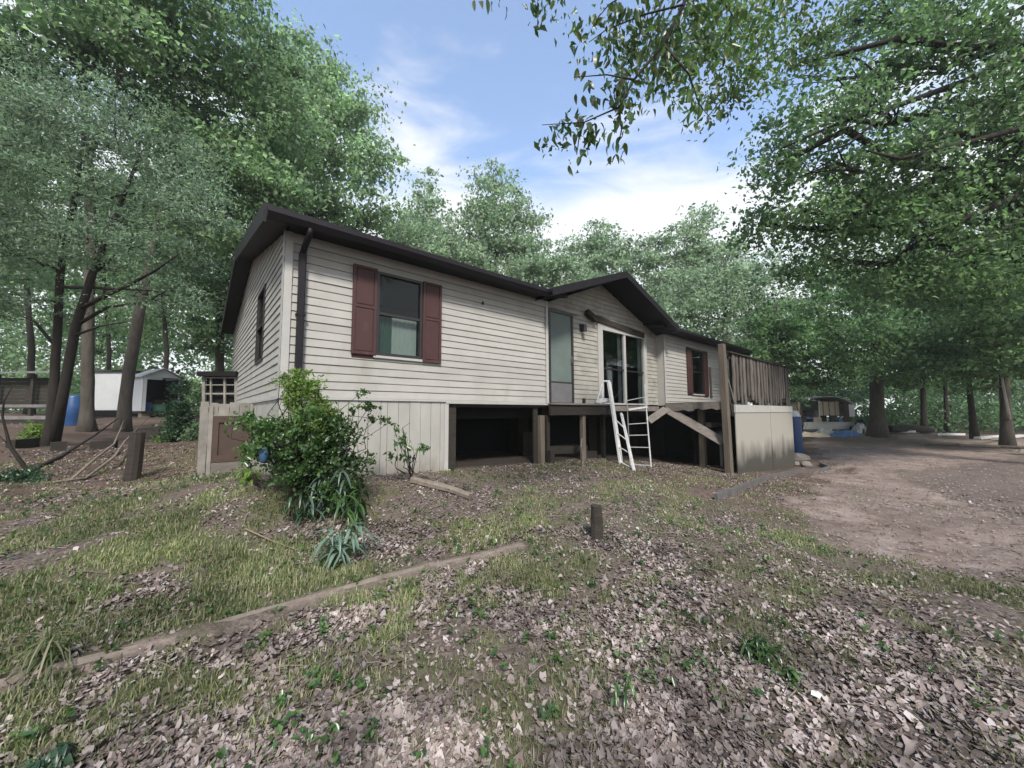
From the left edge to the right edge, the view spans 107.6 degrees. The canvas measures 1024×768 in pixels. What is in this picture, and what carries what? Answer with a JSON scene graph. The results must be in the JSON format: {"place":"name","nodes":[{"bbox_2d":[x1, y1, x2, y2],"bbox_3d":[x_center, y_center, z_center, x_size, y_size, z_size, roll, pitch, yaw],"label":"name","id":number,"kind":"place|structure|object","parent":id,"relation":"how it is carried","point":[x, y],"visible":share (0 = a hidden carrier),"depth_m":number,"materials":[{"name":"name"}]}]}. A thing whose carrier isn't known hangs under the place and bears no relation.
{"place":"outdoors","nodes":[
{"label":"outdoors","id":0,"kind":"place"},
{"bbox_2d":[0,410,1023,767],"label":"ground","id":1,"kind":"structure","parent":0,"point":[904,448],"depth_m":4.01,"materials":[{"name":"soil"}]},
{"bbox_2d":[0,384,30,471],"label":"dead sapling","id":2,"kind":"object","parent":1,"relation":"on","point":[21,462],"visible":0.9,"depth_m":6.98,"materials":[{"name":"wood"}]},
{"bbox_2d":[5,438,39,448],"bbox_3d":[-11.853,1.442,9.089,0.180,0.230,0.584,1,-4,-13],"label":"railway tie","id":3,"kind":"object","parent":1,"relation":"on","point":[25,443],"visible":0.71,"depth_m":9.05,"materials":[{"name":"brown wood"}]},
{"bbox_2d":[0,463,57,482],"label":"shrub","id":4,"kind":"object","parent":1,"relation":"on","point":[12,475],"visible":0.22,"depth_m":6.55,"materials":[{"name":"green plant"}]},
{"bbox_2d":[16,419,43,440],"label":"shrub","id":5,"kind":"object","parent":1,"relation":"on","point":[33,432],"visible":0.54,"depth_m":9.88,"materials":[{"name":"green plant"}]},
{"bbox_2d":[0,134,63,333],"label":"broadleaf tree","id":6,"kind":"object","parent":1,"relation":"on","point":[8,280],"visible":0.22,"depth_m":21.06,"materials":[{"name":"green plant"}]},
{"bbox_2d":[18,742,78,767],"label":"broadleaf weed","id":7,"kind":"object","parent":1,"relation":"on","point":[59,754],"visible":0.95,"depth_m":1.69,"materials":[{"name":"green plant"}]},
{"bbox_2d":[0,371,107,423],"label":"lean to","id":8,"kind":"object","parent":1,"relation":"on","point":[31,396],"visible":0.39,"depth_m":19.36,"materials":[{"name":"wood"}]},
{"bbox_2d":[0,116,107,414],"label":"broadleaf tree","id":9,"kind":"object","parent":1,"relation":"on","point":[31,356],"visible":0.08,"depth_m":25.95,"materials":[{"name":"green plant"}]},
{"bbox_2d":[1,616,110,688],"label":"grass tuft","id":10,"kind":"object","parent":1,"relation":"on","point":[48,655],"visible":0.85,"depth_m":2.20,"materials":[{"name":"green plant"}]},
{"bbox_2d":[50,441,66,450],"bbox_3d":[-10.799,1.489,8.923,0.180,0.224,0.247,-3,-5,36],"label":"railway tie","id":11,"kind":"object","parent":1,"relation":"on","point":[58,446],"visible":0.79,"depth_m":8.87,"materials":[{"name":"brown wood"}]},
{"bbox_2d":[64,395,79,425],"bbox_3d":[-18.137,1.114,15.505,0.596,1.308,0.596,4,-6,-40],"label":"barrel","id":12,"kind":"object","parent":1,"relation":"on","point":[72,412],"visible":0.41,"depth_m":15.31,"materials":[{"name":"blue plastic"}]},
{"bbox_2d":[32,418,118,469],"bbox_3d":[-11.299,1.406,10.011,0.092,0.933,7.562,3,-6,-38],"label":"fallen branch","id":13,"kind":"object","parent":1,"relation":"on","point":[66,452],"visible":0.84,"depth_m":8.66,"materials":[{"name":"wood"}]},
{"bbox_2d":[19,161,166,369],"bbox_3d":[-32.459,-7.291,30.665,12.172,20.135,8.753,-1,-4,6],"label":"broadleaf tree","id":14,"kind":"object","parent":1,"relation":"on","point":[105,302],"visible":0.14,"depth_m":29.88,"materials":[{"name":"green plant"}]},
{"bbox_2d":[70,420,123,478],"bbox_3d":[-9.528,1.388,8.845,0.261,1.006,5.645,4,-6,-40],"label":"fallen branch","id":15,"kind":"object","parent":1,"relation":"on","point":[91,461],"visible":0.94,"depth_m":7.76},
{"bbox_2d":[52,419,146,482],"bbox_3d":[-9.250,1.372,8.946,0.366,1.064,6.345,3,-5,-34],"label":"fallen branch","id":16,"kind":"object","parent":1,"relation":"on","point":[102,465],"visible":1,"depth_m":7.24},
{"bbox_2d":[90,440,117,449],"bbox_3d":[-10.270,1.534,9.438,0.452,0.241,0.180,2,-5,-28],"label":"railway tie","id":17,"kind":"object","parent":1,"relation":"on","point":[100,445],"visible":0.79,"depth_m":9.36,"materials":[{"name":"brown wood"}]},
{"bbox_2d":[0,362,213,415],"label":"undergrowth","id":18,"kind":"object","parent":1,"relation":"on","point":[75,387],"visible":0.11,"depth_m":29.11,"materials":[{"name":"green plant"}]},
{"bbox_2d":[0,207,233,411],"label":"woods","id":19,"kind":"object","parent":1,"relation":"on","point":[13,354],"visible":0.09,"depth_m":41.41,"materials":[{"name":"green plant"}]},
{"bbox_2d":[95,370,161,416],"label":"storage shed","id":20,"kind":"structure","parent":1,"relation":"on","point":[107,386],"depth_m":24.10,"materials":[{"name":"white metal"}]},
{"bbox_2d":[0,20,257,445],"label":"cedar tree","id":21,"kind":"object","parent":1,"relation":"on","point":[59,386],"visible":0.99,"depth_m":9.56,"materials":[{"name":"green plant"}]},
{"bbox_2d":[122,432,145,481],"bbox_3d":[-7.053,1.435,6.986,0.250,1.066,0.258,-1,-4,8],"label":"post","id":22,"kind":"object","parent":1,"relation":"on","point":[134,462],"visible":0.77,"depth_m":6.93,"materials":[{"name":"brown wood"}]},
{"bbox_2d":[81,144,232,415],"bbox_3d":[-25.147,-7.077,27.046,11.657,19.421,8.837,-2,-5,25],"label":"broadleaf tree","id":23,"kind":"object","parent":1,"relation":"on","point":[164,328],"visible":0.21,"depth_m":26.89,"materials":[{"name":"green plant"}]},
{"bbox_2d":[0,0,314,431],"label":"oak tree","id":24,"kind":"object","parent":1,"relation":"on","point":[160,27],"visible":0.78,"depth_m":13.84,"materials":[{"name":"green plant"}]},
{"bbox_2d":[132,368,184,417],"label":"metal shed","id":25,"kind":"structure","parent":1,"relation":"on","point":[145,389],"depth_m":20.93,"materials":[{"name":"white metal"}]},
{"bbox_2d":[142,377,146,410],"bbox_3d":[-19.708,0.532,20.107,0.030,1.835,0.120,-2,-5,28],"label":"door","id":26,"kind":"structure","parent":25,"relation":"in","point":[145,378],"depth_m":20.10,"materials":[{"name":"white metal"}]},
{"bbox_2d":[151,404,165,410],"bbox_3d":[-19.858,1.337,21.026,0.432,0.370,0.624,-3,-5,33],"label":"tote","id":27,"kind":"object","parent":25,"relation":"on","point":[161,407],"visible":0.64,"depth_m":20.89,"materials":[{"name":"green plastic"}]},
{"bbox_2d":[148,435,179,442],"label":"shrub","id":28,"kind":"object","parent":1,"relation":"on","point":[156,439],"visible":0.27,"depth_m":12.03,"materials":[{"name":"green plant"}]},
{"bbox_2d":[151,399,199,443],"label":"shrub","id":29,"kind":"object","parent":1,"relation":"on","point":[179,417],"visible":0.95,"depth_m":11.85,"materials":[{"name":"green plant"}]},
{"bbox_2d":[123,227,234,370],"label":"maple tree","id":30,"kind":"object","parent":1,"relation":"on","point":[210,330],"visible":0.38,"depth_m":19.43,"materials":[{"name":"green plant"}]},
{"bbox_2d":[164,376,200,408],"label":"shrub","id":31,"kind":"object","parent":1,"relation":"on","point":[182,388],"visible":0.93,"depth_m":13.94,"materials":[{"name":"green plant"}]},
{"bbox_2d":[178,419,198,441],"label":"shrub","id":32,"kind":"object","parent":1,"relation":"on","point":[189,437],"visible":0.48,"depth_m":11.34,"materials":[{"name":"green plant"}]},
{"bbox_2d":[58,5,346,431],"bbox_3d":[-13.036,-6.994,16.168,10.500,18.474,7.524,1,-4,-14],"label":"oak tree","id":33,"kind":"object","parent":1,"relation":"on","point":[270,181],"visible":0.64,"depth_m":15.62,"materials":[{"name":"green plant"}]},
{"bbox_2d":[196,371,237,443],"bbox_3d":[-7.948,0.773,10.569,1.089,2.144,1.206,0,-4,0],"label":"screen room","id":34,"kind":"object","parent":1,"relation":"on","point":[219,387],"visible":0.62,"depth_m":10.20,"materials":[{"name":"wood"}]},
{"bbox_2d":[175,121,264,318],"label":"broadleaf tree","id":35,"kind":"object","parent":1,"relation":"on","point":[232,219],"depth_m":32.96,"materials":[{"name":"green plant"}]},
{"bbox_2d":[197,402,252,475],"bbox_3d":[-6.172,1.147,7.956,0.772,1.467,2.800,4,-6,-40],"label":"landing","id":36,"kind":"object","parent":1,"relation":"on","point":[220,443],"visible":0.7,"depth_m":6.86,"materials":[{"name":"brown wood"}]},
{"bbox_2d":[232,466,263,485],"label":"broadleaf weed","id":37,"kind":"object","parent":1,"relation":"on","point":[246,475],"visible":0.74,"depth_m":5.14,"materials":[{"name":"green plant"}]},
{"bbox_2d":[245,528,291,548],"bbox_3d":[-2.541,1.611,3.923,0.668,0.150,0.030,-2,-5,17],"label":"stick","id":38,"kind":"object","parent":1,"relation":"on","point":[265,537],"visible":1,"depth_m":3.94,"materials":[{"name":"wood"}]},
{"bbox_2d":[52,549,502,667],"bbox_3d":[-1.421,1.783,3.224,3.653,0.128,0.216,3,-5,-37],"label":"landscape timber","id":39,"kind":"object","parent":1,"relation":"on","point":[83,660],"visible":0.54,"depth_m":2.99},
{"bbox_2d":[279,491,318,528],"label":"strap-leaved plant","id":40,"kind":"object","parent":1,"relation":"on","point":[298,513],"visible":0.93,"depth_m":4.33,"materials":[{"name":"green plant"}]},
{"bbox_2d":[223,400,376,512],"bbox_3d":[-2.666,0.873,4.758,1.929,1.356,1.038,-1,-4,11],"label":"evergreen shrub","id":41,"kind":"object","parent":1,"relation":"on","point":[299,476],"visible":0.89,"depth_m":4.61,"materials":[{"name":"green plant"}]},
{"bbox_2d":[259,447,268,462],"bbox_3d":[-2.990,0.852,4.517,0.108,0.190,0.110,4,-6,-40],"label":"jug","id":42,"kind":"object","parent":41,"relation":"in","point":[263,456],"visible":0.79,"depth_m":4.47,"materials":[{"name":"blue plastic"}]},
{"bbox_2d":[332,388,398,470],"bbox_3d":[-2.083,0.640,5.051,1.015,1.159,0.441,-1,-4,9],"label":"climbing vine","id":43,"kind":"object","parent":41,"relation":"attached to","point":[372,418],"visible":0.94,"depth_m":5.00,"materials":[{"name":"green plant"}]},
{"bbox_2d":[267,365,341,464],"bbox_3d":[-2.626,0.595,4.690,0.978,1.661,0.641,-2,-5,26],"label":"leafy shrub","id":44,"kind":"object","parent":1,"relation":"on","point":[308,392],"visible":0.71,"depth_m":4.68,"materials":[{"name":"green plant"}]},
{"bbox_2d":[212,4,417,242],"bbox_3d":[-11.036,-9.236,21.523,11.003,23.594,7.230,2,-5,-22],"label":"maple tree","id":45,"kind":"object","parent":1,"relation":"on","point":[333,74],"visible":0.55,"depth_m":21.25,"materials":[{"name":"green plant"}]},
{"bbox_2d":[302,467,352,523],"bbox_3d":[-2.259,1.333,4.552,0.567,0.694,0.764,4,-6,-40],"label":"strap-leaved plant","id":46,"kind":"object","parent":1,"relation":"on","point":[320,506],"visible":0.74,"depth_m":4.46,"materials":[{"name":"green plant"}]},
{"bbox_2d":[309,465,373,508],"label":"broadleaf weed","id":47,"kind":"object","parent":1,"relation":"on","point":[361,480],"visible":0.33,"depth_m":4.77,"materials":[{"name":"green plant"}]},
{"bbox_2d":[311,522,383,571],"bbox_3d":[-1.674,1.658,3.795,0.586,0.534,0.631,-2,-5,21],"label":"strap-leaved plant","id":48,"kind":"object","parent":1,"relation":"on","point":[343,542],"visible":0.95,"depth_m":3.72,"materials":[{"name":"green plant"}]},
{"bbox_2d":[327,489,374,535],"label":"strap-leaved plant","id":49,"kind":"object","parent":1,"relation":"on","point":[356,505],"visible":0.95,"depth_m":4.41,"materials":[{"name":"green plant"}]},
{"bbox_2d":[383,424,430,477],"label":"vine sapling","id":50,"kind":"object","parent":1,"relation":"on","point":[423,448],"visible":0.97,"depth_m":5.62,"materials":[{"name":"green plant"}]},
{"bbox_2d":[369,165,461,249],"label":"broadleaf tree","id":51,"kind":"object","parent":1,"relation":"on","point":[429,209],"visible":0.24,"depth_m":44.85,"materials":[{"name":"green plant"}]},
{"bbox_2d":[378,212,502,273],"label":"broadleaf tree","id":52,"kind":"object","parent":1,"relation":"on","point":[421,235],"visible":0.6,"depth_m":32.55,"materials":[{"name":"green plant"}]},
{"bbox_2d":[409,476,471,499],"bbox_3d":[-1.075,1.571,5.696,1.036,0.292,0.184,-2,-5,19],"label":"log","id":53,"kind":"object","parent":1,"relation":"on","point":[443,487],"visible":0.91,"depth_m":5.68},
{"bbox_2d":[220,202,751,485],"bbox_3d":[0.630,0.462,14.018,17.972,6.340,9.650,4,-6,-40],"label":"mobile home","id":54,"kind":"object","parent":1,"relation":"on","point":[447,360],"visible":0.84,"depth_m":7.37,"materials":[{"name":"beige"}]},
{"bbox_2d":[254,284,266,364],"bbox_3d":[-4.687,-1.077,7.035,0.094,1.380,0.950,4,-6,-40],"label":"window","id":55,"kind":"structure","parent":54,"relation":"in","point":[260,325],"depth_m":7.33,"materials":[{"name":"glass"}]},
{"bbox_2d":[376,271,422,358],"bbox_3d":[-1.939,-1.138,6.407,0.810,1.390,0.152,4,-6,-40],"label":"window","id":56,"kind":"structure","parent":54,"relation":"in","point":[395,334],"depth_m":6.44,"materials":[{"name":"white metal"}]},
{"bbox_2d":[548,309,573,402],"bbox_3d":[1.228,-0.674,9.333,0.900,2.290,0.131,4,-6,-40],"label":"storm door","id":57,"kind":"structure","parent":54,"relation":"in","point":[560,324],"depth_m":9.33,"materials":[{"name":"glass"}]},
{"bbox_2d":[597,323,647,404],"bbox_3d":[3.296,-0.503,11.131,2.530,2.250,0.125,4,-6,-40],"label":"sliding door","id":58,"kind":"structure","parent":54,"relation":"in","point":[600,327],"depth_m":11.11,"materials":[{"name":"white glass"}]},
{"bbox_2d":[692,349,703,393],"bbox_3d":[6.786,-0.438,13.775,0.950,1.620,0.094,4,-6,-40],"label":"window","id":59,"kind":"structure","parent":54,"relation":"in","point":[701,352],"depth_m":14.03,"materials":[{"name":"brown metal"}]},
{"bbox_2d":[436,155,577,277],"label":"broadleaf tree","id":60,"kind":"object","parent":1,"relation":"on","point":[487,213],"visible":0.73,"depth_m":34.84,"materials":[{"name":"green plant"}]},
{"bbox_2d":[0,462,1023,767],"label":"seedlings","id":61,"kind":"object","parent":1,"relation":"on","point":[334,726],"visible":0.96,"depth_m":2.70,"materials":[{"name":"green plant"}]},
{"bbox_2d":[0,455,1023,767],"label":"twigs","id":62,"kind":"object","parent":1,"relation":"on","point":[568,593],"visible":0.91,"depth_m":3.09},
{"bbox_2d":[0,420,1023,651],"bbox_3d":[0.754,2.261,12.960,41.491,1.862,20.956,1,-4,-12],"label":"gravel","id":63,"kind":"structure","parent":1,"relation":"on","point":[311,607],"depth_m":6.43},
{"bbox_3d":[6.846,1.713,12.915,0.950,0.140,0.300,4,-6,-40],"label":"plank","id":64,"kind":"object","parent":63,"relation":"on","visible":0},
{"bbox_2d":[706,422,721,426],"bbox_3d":[6.896,1.402,12.916,0.900,0.160,0.300,4,-6,-40],"label":"plank","id":65,"kind":"object","parent":64,"relation":"on","point":[713,424],"visible":0.79,"depth_m":12.73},
{"bbox_2d":[0,443,1023,767],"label":"leaf litter","id":66,"kind":"object","parent":1,"relation":"on","point":[188,755],"visible":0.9,"depth_m":2.28,"materials":[{"name":"plant"}]},
{"bbox_2d":[493,247,619,288],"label":"broadleaf tree","id":67,"kind":"object","parent":1,"relation":"on","point":[551,272],"visible":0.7,"depth_m":32.54,"materials":[{"name":"green plant"}]},
{"bbox_2d":[550,445,587,453],"bbox_3d":[1.412,1.696,9.686,1.610,0.271,0.040,3,-6,-39],"label":"junk board","id":68,"kind":"object","parent":1,"relation":"on","point":[566,449],"visible":0.5,"depth_m":9.65,"materials":[{"name":"brown wood"}]},
{"bbox_2d":[578,451,596,458],"bbox_3d":[1.993,1.856,9.841,0.040,0.267,0.927,-4,-6,40],"label":"junk board","id":69,"kind":"object","parent":1,"relation":"on","point":[590,454],"visible":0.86,"depth_m":9.90,"materials":[{"name":"brown wood"}]},
{"bbox_2d":[590,504,602,540],"bbox_3d":[1.020,1.717,4.516,0.164,0.505,0.163,4,-6,-40],"label":"post stump","id":70,"kind":"object","parent":1,"relation":"on","point":[596,523],"visible":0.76,"depth_m":4.47,"materials":[{"name":"brown wood"}]},
{"bbox_2d":[538,403,658,463],"bbox_3d":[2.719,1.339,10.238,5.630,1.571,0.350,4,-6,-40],"label":"entry deck","id":71,"kind":"structure","parent":1,"relation":"on","point":[545,452],"depth_m":9.10,"materials":[{"name":"brown wood"}]},
{"bbox_2d":[556,216,656,280],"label":"broadleaf tree","id":72,"kind":"object","parent":1,"relation":"on","point":[596,244],"visible":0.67,"depth_m":42.41,"materials":[{"name":"green plant"}]},
{"bbox_2d":[596,380,651,470],"bbox_3d":[3.307,1.015,9.714,2.776,2.259,1.335,4,-6,-40],"label":"pool ladder","id":73,"kind":"object","parent":1,"relation":"on","point":[610,399],"visible":0.98,"depth_m":9.58,"materials":[{"name":"white plastic"}]},
{"bbox_2d":[606,673,643,711],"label":"broadleaf weed","id":74,"kind":"object","parent":1,"relation":"on","point":[616,695],"visible":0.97,"depth_m":2.13,"materials":[{"name":"green plant"}]},
{"bbox_2d":[622,200,770,357],"bbox_3d":[18.305,-7.198,40.074,15.303,24.319,12.388,-3,-5,29],"label":"broadleaf tree","id":75,"kind":"object","parent":1,"relation":"on","point":[653,259],"visible":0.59,"depth_m":38.66,"materials":[{"name":"green plant"}]},
{"bbox_2d":[648,344,794,474],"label":"side deck","id":76,"kind":"structure","parent":1,"relation":"on","point":[764,437],"depth_m":11.79,"materials":[{"name":"brown wood"}]},
{"bbox_2d":[719,431,723,465],"bbox_3d":[7.143,2.223,12.799,0.096,1.196,0.096,4,-6,-40],"label":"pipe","id":77,"kind":"object","parent":1,"relation":"on","point":[721,452],"visible":0.69,"depth_m":12.76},
{"bbox_2d":[643,248,834,364],"bbox_3d":[16.931,-2.889,28.778,15.261,14.342,9.526,0,-4,4],"label":"broadleaf tree","id":78,"kind":"object","parent":1,"relation":"on","point":[732,289],"visible":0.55,"depth_m":27.86,"materials":[{"name":"green plant"}]},
{"bbox_2d":[503,176,1021,426],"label":"woods","id":79,"kind":"object","parent":1,"relation":"on","point":[808,260],"visible":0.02,"depth_m":47.93,"materials":[{"name":"green plant"}]},
{"bbox_2d":[733,631,791,665],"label":"broadleaf weed","id":80,"kind":"object","parent":1,"relation":"on","point":[750,647],"visible":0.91,"depth_m":2.53,"materials":[{"name":"green plant"}]},
{"bbox_2d":[714,462,830,500],"bbox_3d":[8.129,2.671,10.985,12.013,0.698,0.534,4,-6,-42],"label":"edging strip","id":81,"kind":"object","parent":1,"relation":"on","point":[723,494],"visible":0.79,"depth_m":9.26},
{"bbox_2d":[768,663,805,692],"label":"broadleaf weed","id":82,"kind":"object","parent":1,"relation":"on","point":[793,674],"visible":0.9,"depth_m":2.33,"materials":[{"name":"green plant"}]},
{"bbox_2d":[792,417,802,453],"bbox_3d":[14.301,2.609,18.911,0.567,1.884,0.567,4,-6,-40],"label":"barrel","id":83,"kind":"object","parent":1,"relation":"on","point":[797,434],"visible":0.48,"depth_m":18.67,"materials":[{"name":"blue plastic"}]},
{"bbox_2d":[732,291,868,406],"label":"broadleaf tree","id":84,"kind":"object","parent":1,"relation":"on","point":[779,333],"visible":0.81,"depth_m":23.24,"materials":[{"name":"green plant"}]},
{"bbox_2d":[795,453,810,461],"bbox_3d":[12.445,3.235,16.217,0.706,0.502,0.636,0,-4,0],"label":"rock","id":85,"kind":"object","parent":1,"relation":"on","point":[800,457],"visible":0.53,"depth_m":15.97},
{"bbox_2d":[790,384,816,429],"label":"shrub","id":86,"kind":"object","parent":1,"relation":"on","point":[799,397],"visible":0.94,"depth_m":21.89,"materials":[{"name":"green plant"}]},
{"bbox_2d":[802,431,829,436],"bbox_3d":[21.686,3.667,27.385,2.585,0.404,1.556,-1,-4,11],"label":"debris pile","id":87,"kind":"object","parent":1,"relation":"on","point":[809,434],"visible":0.59,"depth_m":26.89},
{"bbox_2d":[790,396,854,428],"bbox_3d":[24.164,2.297,30.136,4.914,2.546,2.520,0,-4,0],"label":"camper trailer","id":88,"kind":"object","parent":1,"relation":"on","point":[829,406],"visible":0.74,"depth_m":29.14,"materials":[{"name":"beige metal"}]},
{"bbox_2d":[816,427,834,434],"bbox_3d":[23.460,3.518,27.894,1.556,0.647,1.106,-1,-4,5],"label":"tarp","id":89,"kind":"object","parent":1,"relation":"on","point":[826,431],"visible":0.59,"depth_m":27.65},
{"bbox_2d":[829,430,862,436],"bbox_3d":[23.998,3.534,26.887,2.085,0.447,1.339,0,-4,-3],"label":"tarp","id":90,"kind":"object","parent":1,"relation":"on","point":[843,433],"visible":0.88,"depth_m":26.57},
{"bbox_2d":[848,419,866,432],"bbox_3d":[26.391,3.209,28.421,1.210,1.076,1.557,0,-4,-5],"label":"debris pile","id":91,"kind":"object","parent":1,"relation":"on","point":[859,421],"visible":0.38,"depth_m":28.42,"materials":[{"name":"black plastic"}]},
{"bbox_2d":[851,423,865,432],"bbox_3d":[26.041,3.331,28.110,0.997,0.869,0.889,0,-4,3],"label":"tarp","id":92,"kind":"object","parent":1,"relation":"on","point":[857,427],"visible":0.63,"depth_m":27.90,"materials":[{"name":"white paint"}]},
{"bbox_2d":[697,0,1023,343],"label":"spreading oak","id":93,"kind":"object","parent":1,"relation":"on","point":[906,204],"visible":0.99,"depth_m":10.79,"materials":[{"name":"green plant"}]},
{"bbox_2d":[777,253,1008,437],"bbox_3d":[23.154,-2.595,23.991,14.837,12.759,10.082,4,-6,-40],"label":"broadleaf tree","id":94,"kind":"object","parent":1,"relation":"on","point":[873,367],"visible":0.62,"depth_m":22.11,"materials":[{"name":"green plant"}]},
{"bbox_2d":[766,371,1023,433],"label":"undergrowth","id":95,"kind":"object","parent":1,"relation":"on","point":[986,410],"visible":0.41,"depth_m":34.45,"materials":[{"name":"green plant"}]},
{"bbox_2d":[841,296,968,433],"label":"broadleaf tree","id":96,"kind":"object","parent":1,"relation":"on","point":[906,385],"visible":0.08,"depth_m":29.77,"materials":[{"name":"green plant"}]},
{"bbox_2d":[888,424,934,432],"bbox_3d":[29.433,3.312,27.658,4.986,0.684,0.588,1,-5,-18],"label":"fallen log","id":97,"kind":"object","parent":1,"relation":"on","point":[909,427],"visible":0.83,"depth_m":27.29,"materials":[{"name":"wood"}]},
{"bbox_2d":[841,281,990,432],"bbox_3d":[35.193,-3.419,31.411,13.009,15.745,10.359,4,-6,-40],"label":"broadleaf tree","id":98,"kind":"object","parent":1,"relation":"on","point":[946,409],"visible":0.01,"depth_m":31.86,"materials":[{"name":"green plant"}]},
{"bbox_2d":[880,247,1023,438],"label":"broadleaf tree","id":99,"kind":"object","parent":1,"relation":"on","point":[956,353],"visible":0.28,"depth_m":20.26,"materials":[{"name":"green plant"}]},
{"bbox_2d":[899,217,1023,445],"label":"broadleaf tree","id":100,"kind":"object","parent":1,"relation":"on","point":[1006,433],"visible":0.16,"depth_m":17.75,"materials":[{"name":"green plant"}]},
{"bbox_2d":[924,443,1023,448],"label":"log","id":101,"kind":"object","parent":1,"relation":"on","point":[980,445],"visible":1,"depth_m":19.99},
{"bbox_2d":[931,257,1023,383],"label":"broadleaf tree","id":102,"kind":"object","parent":1,"relation":"on","point":[1001,325],"visible":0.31,"depth_m":15.44,"materials":[{"name":"green plant"}]},
{"bbox_2d":[998,355,1010,419],"bbox_3d":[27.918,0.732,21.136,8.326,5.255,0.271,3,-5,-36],"label":"pole","id":103,"kind":"object","parent":1,"relation":"on","point":[1006,402],"visible":0.46,"depth_m":18.99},
{"bbox_2d":[0,445,1023,767],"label":"grass","id":104,"kind":"structure","parent":0,"point":[218,579],"depth_m":3.15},
{"bbox_2d":[0,0,1023,416],"label":"sky","id":105,"kind":"structure","parent":0,"point":[473,84],"materials":[{"name":"blue"}]},
{"bbox_2d":[472,0,565,18],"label":"overhanging twig","id":106,"kind":"object","parent":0,"point":[481,5],"visible":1,"depth_m":3.00,"materials":[{"name":"green plant"}]},
{"bbox_2d":[522,0,871,175],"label":"overhanging branch","id":107,"kind":"object","parent":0,"point":[665,43],"visible":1,"depth_m":3.68,"materials":[{"name":"green plant"}]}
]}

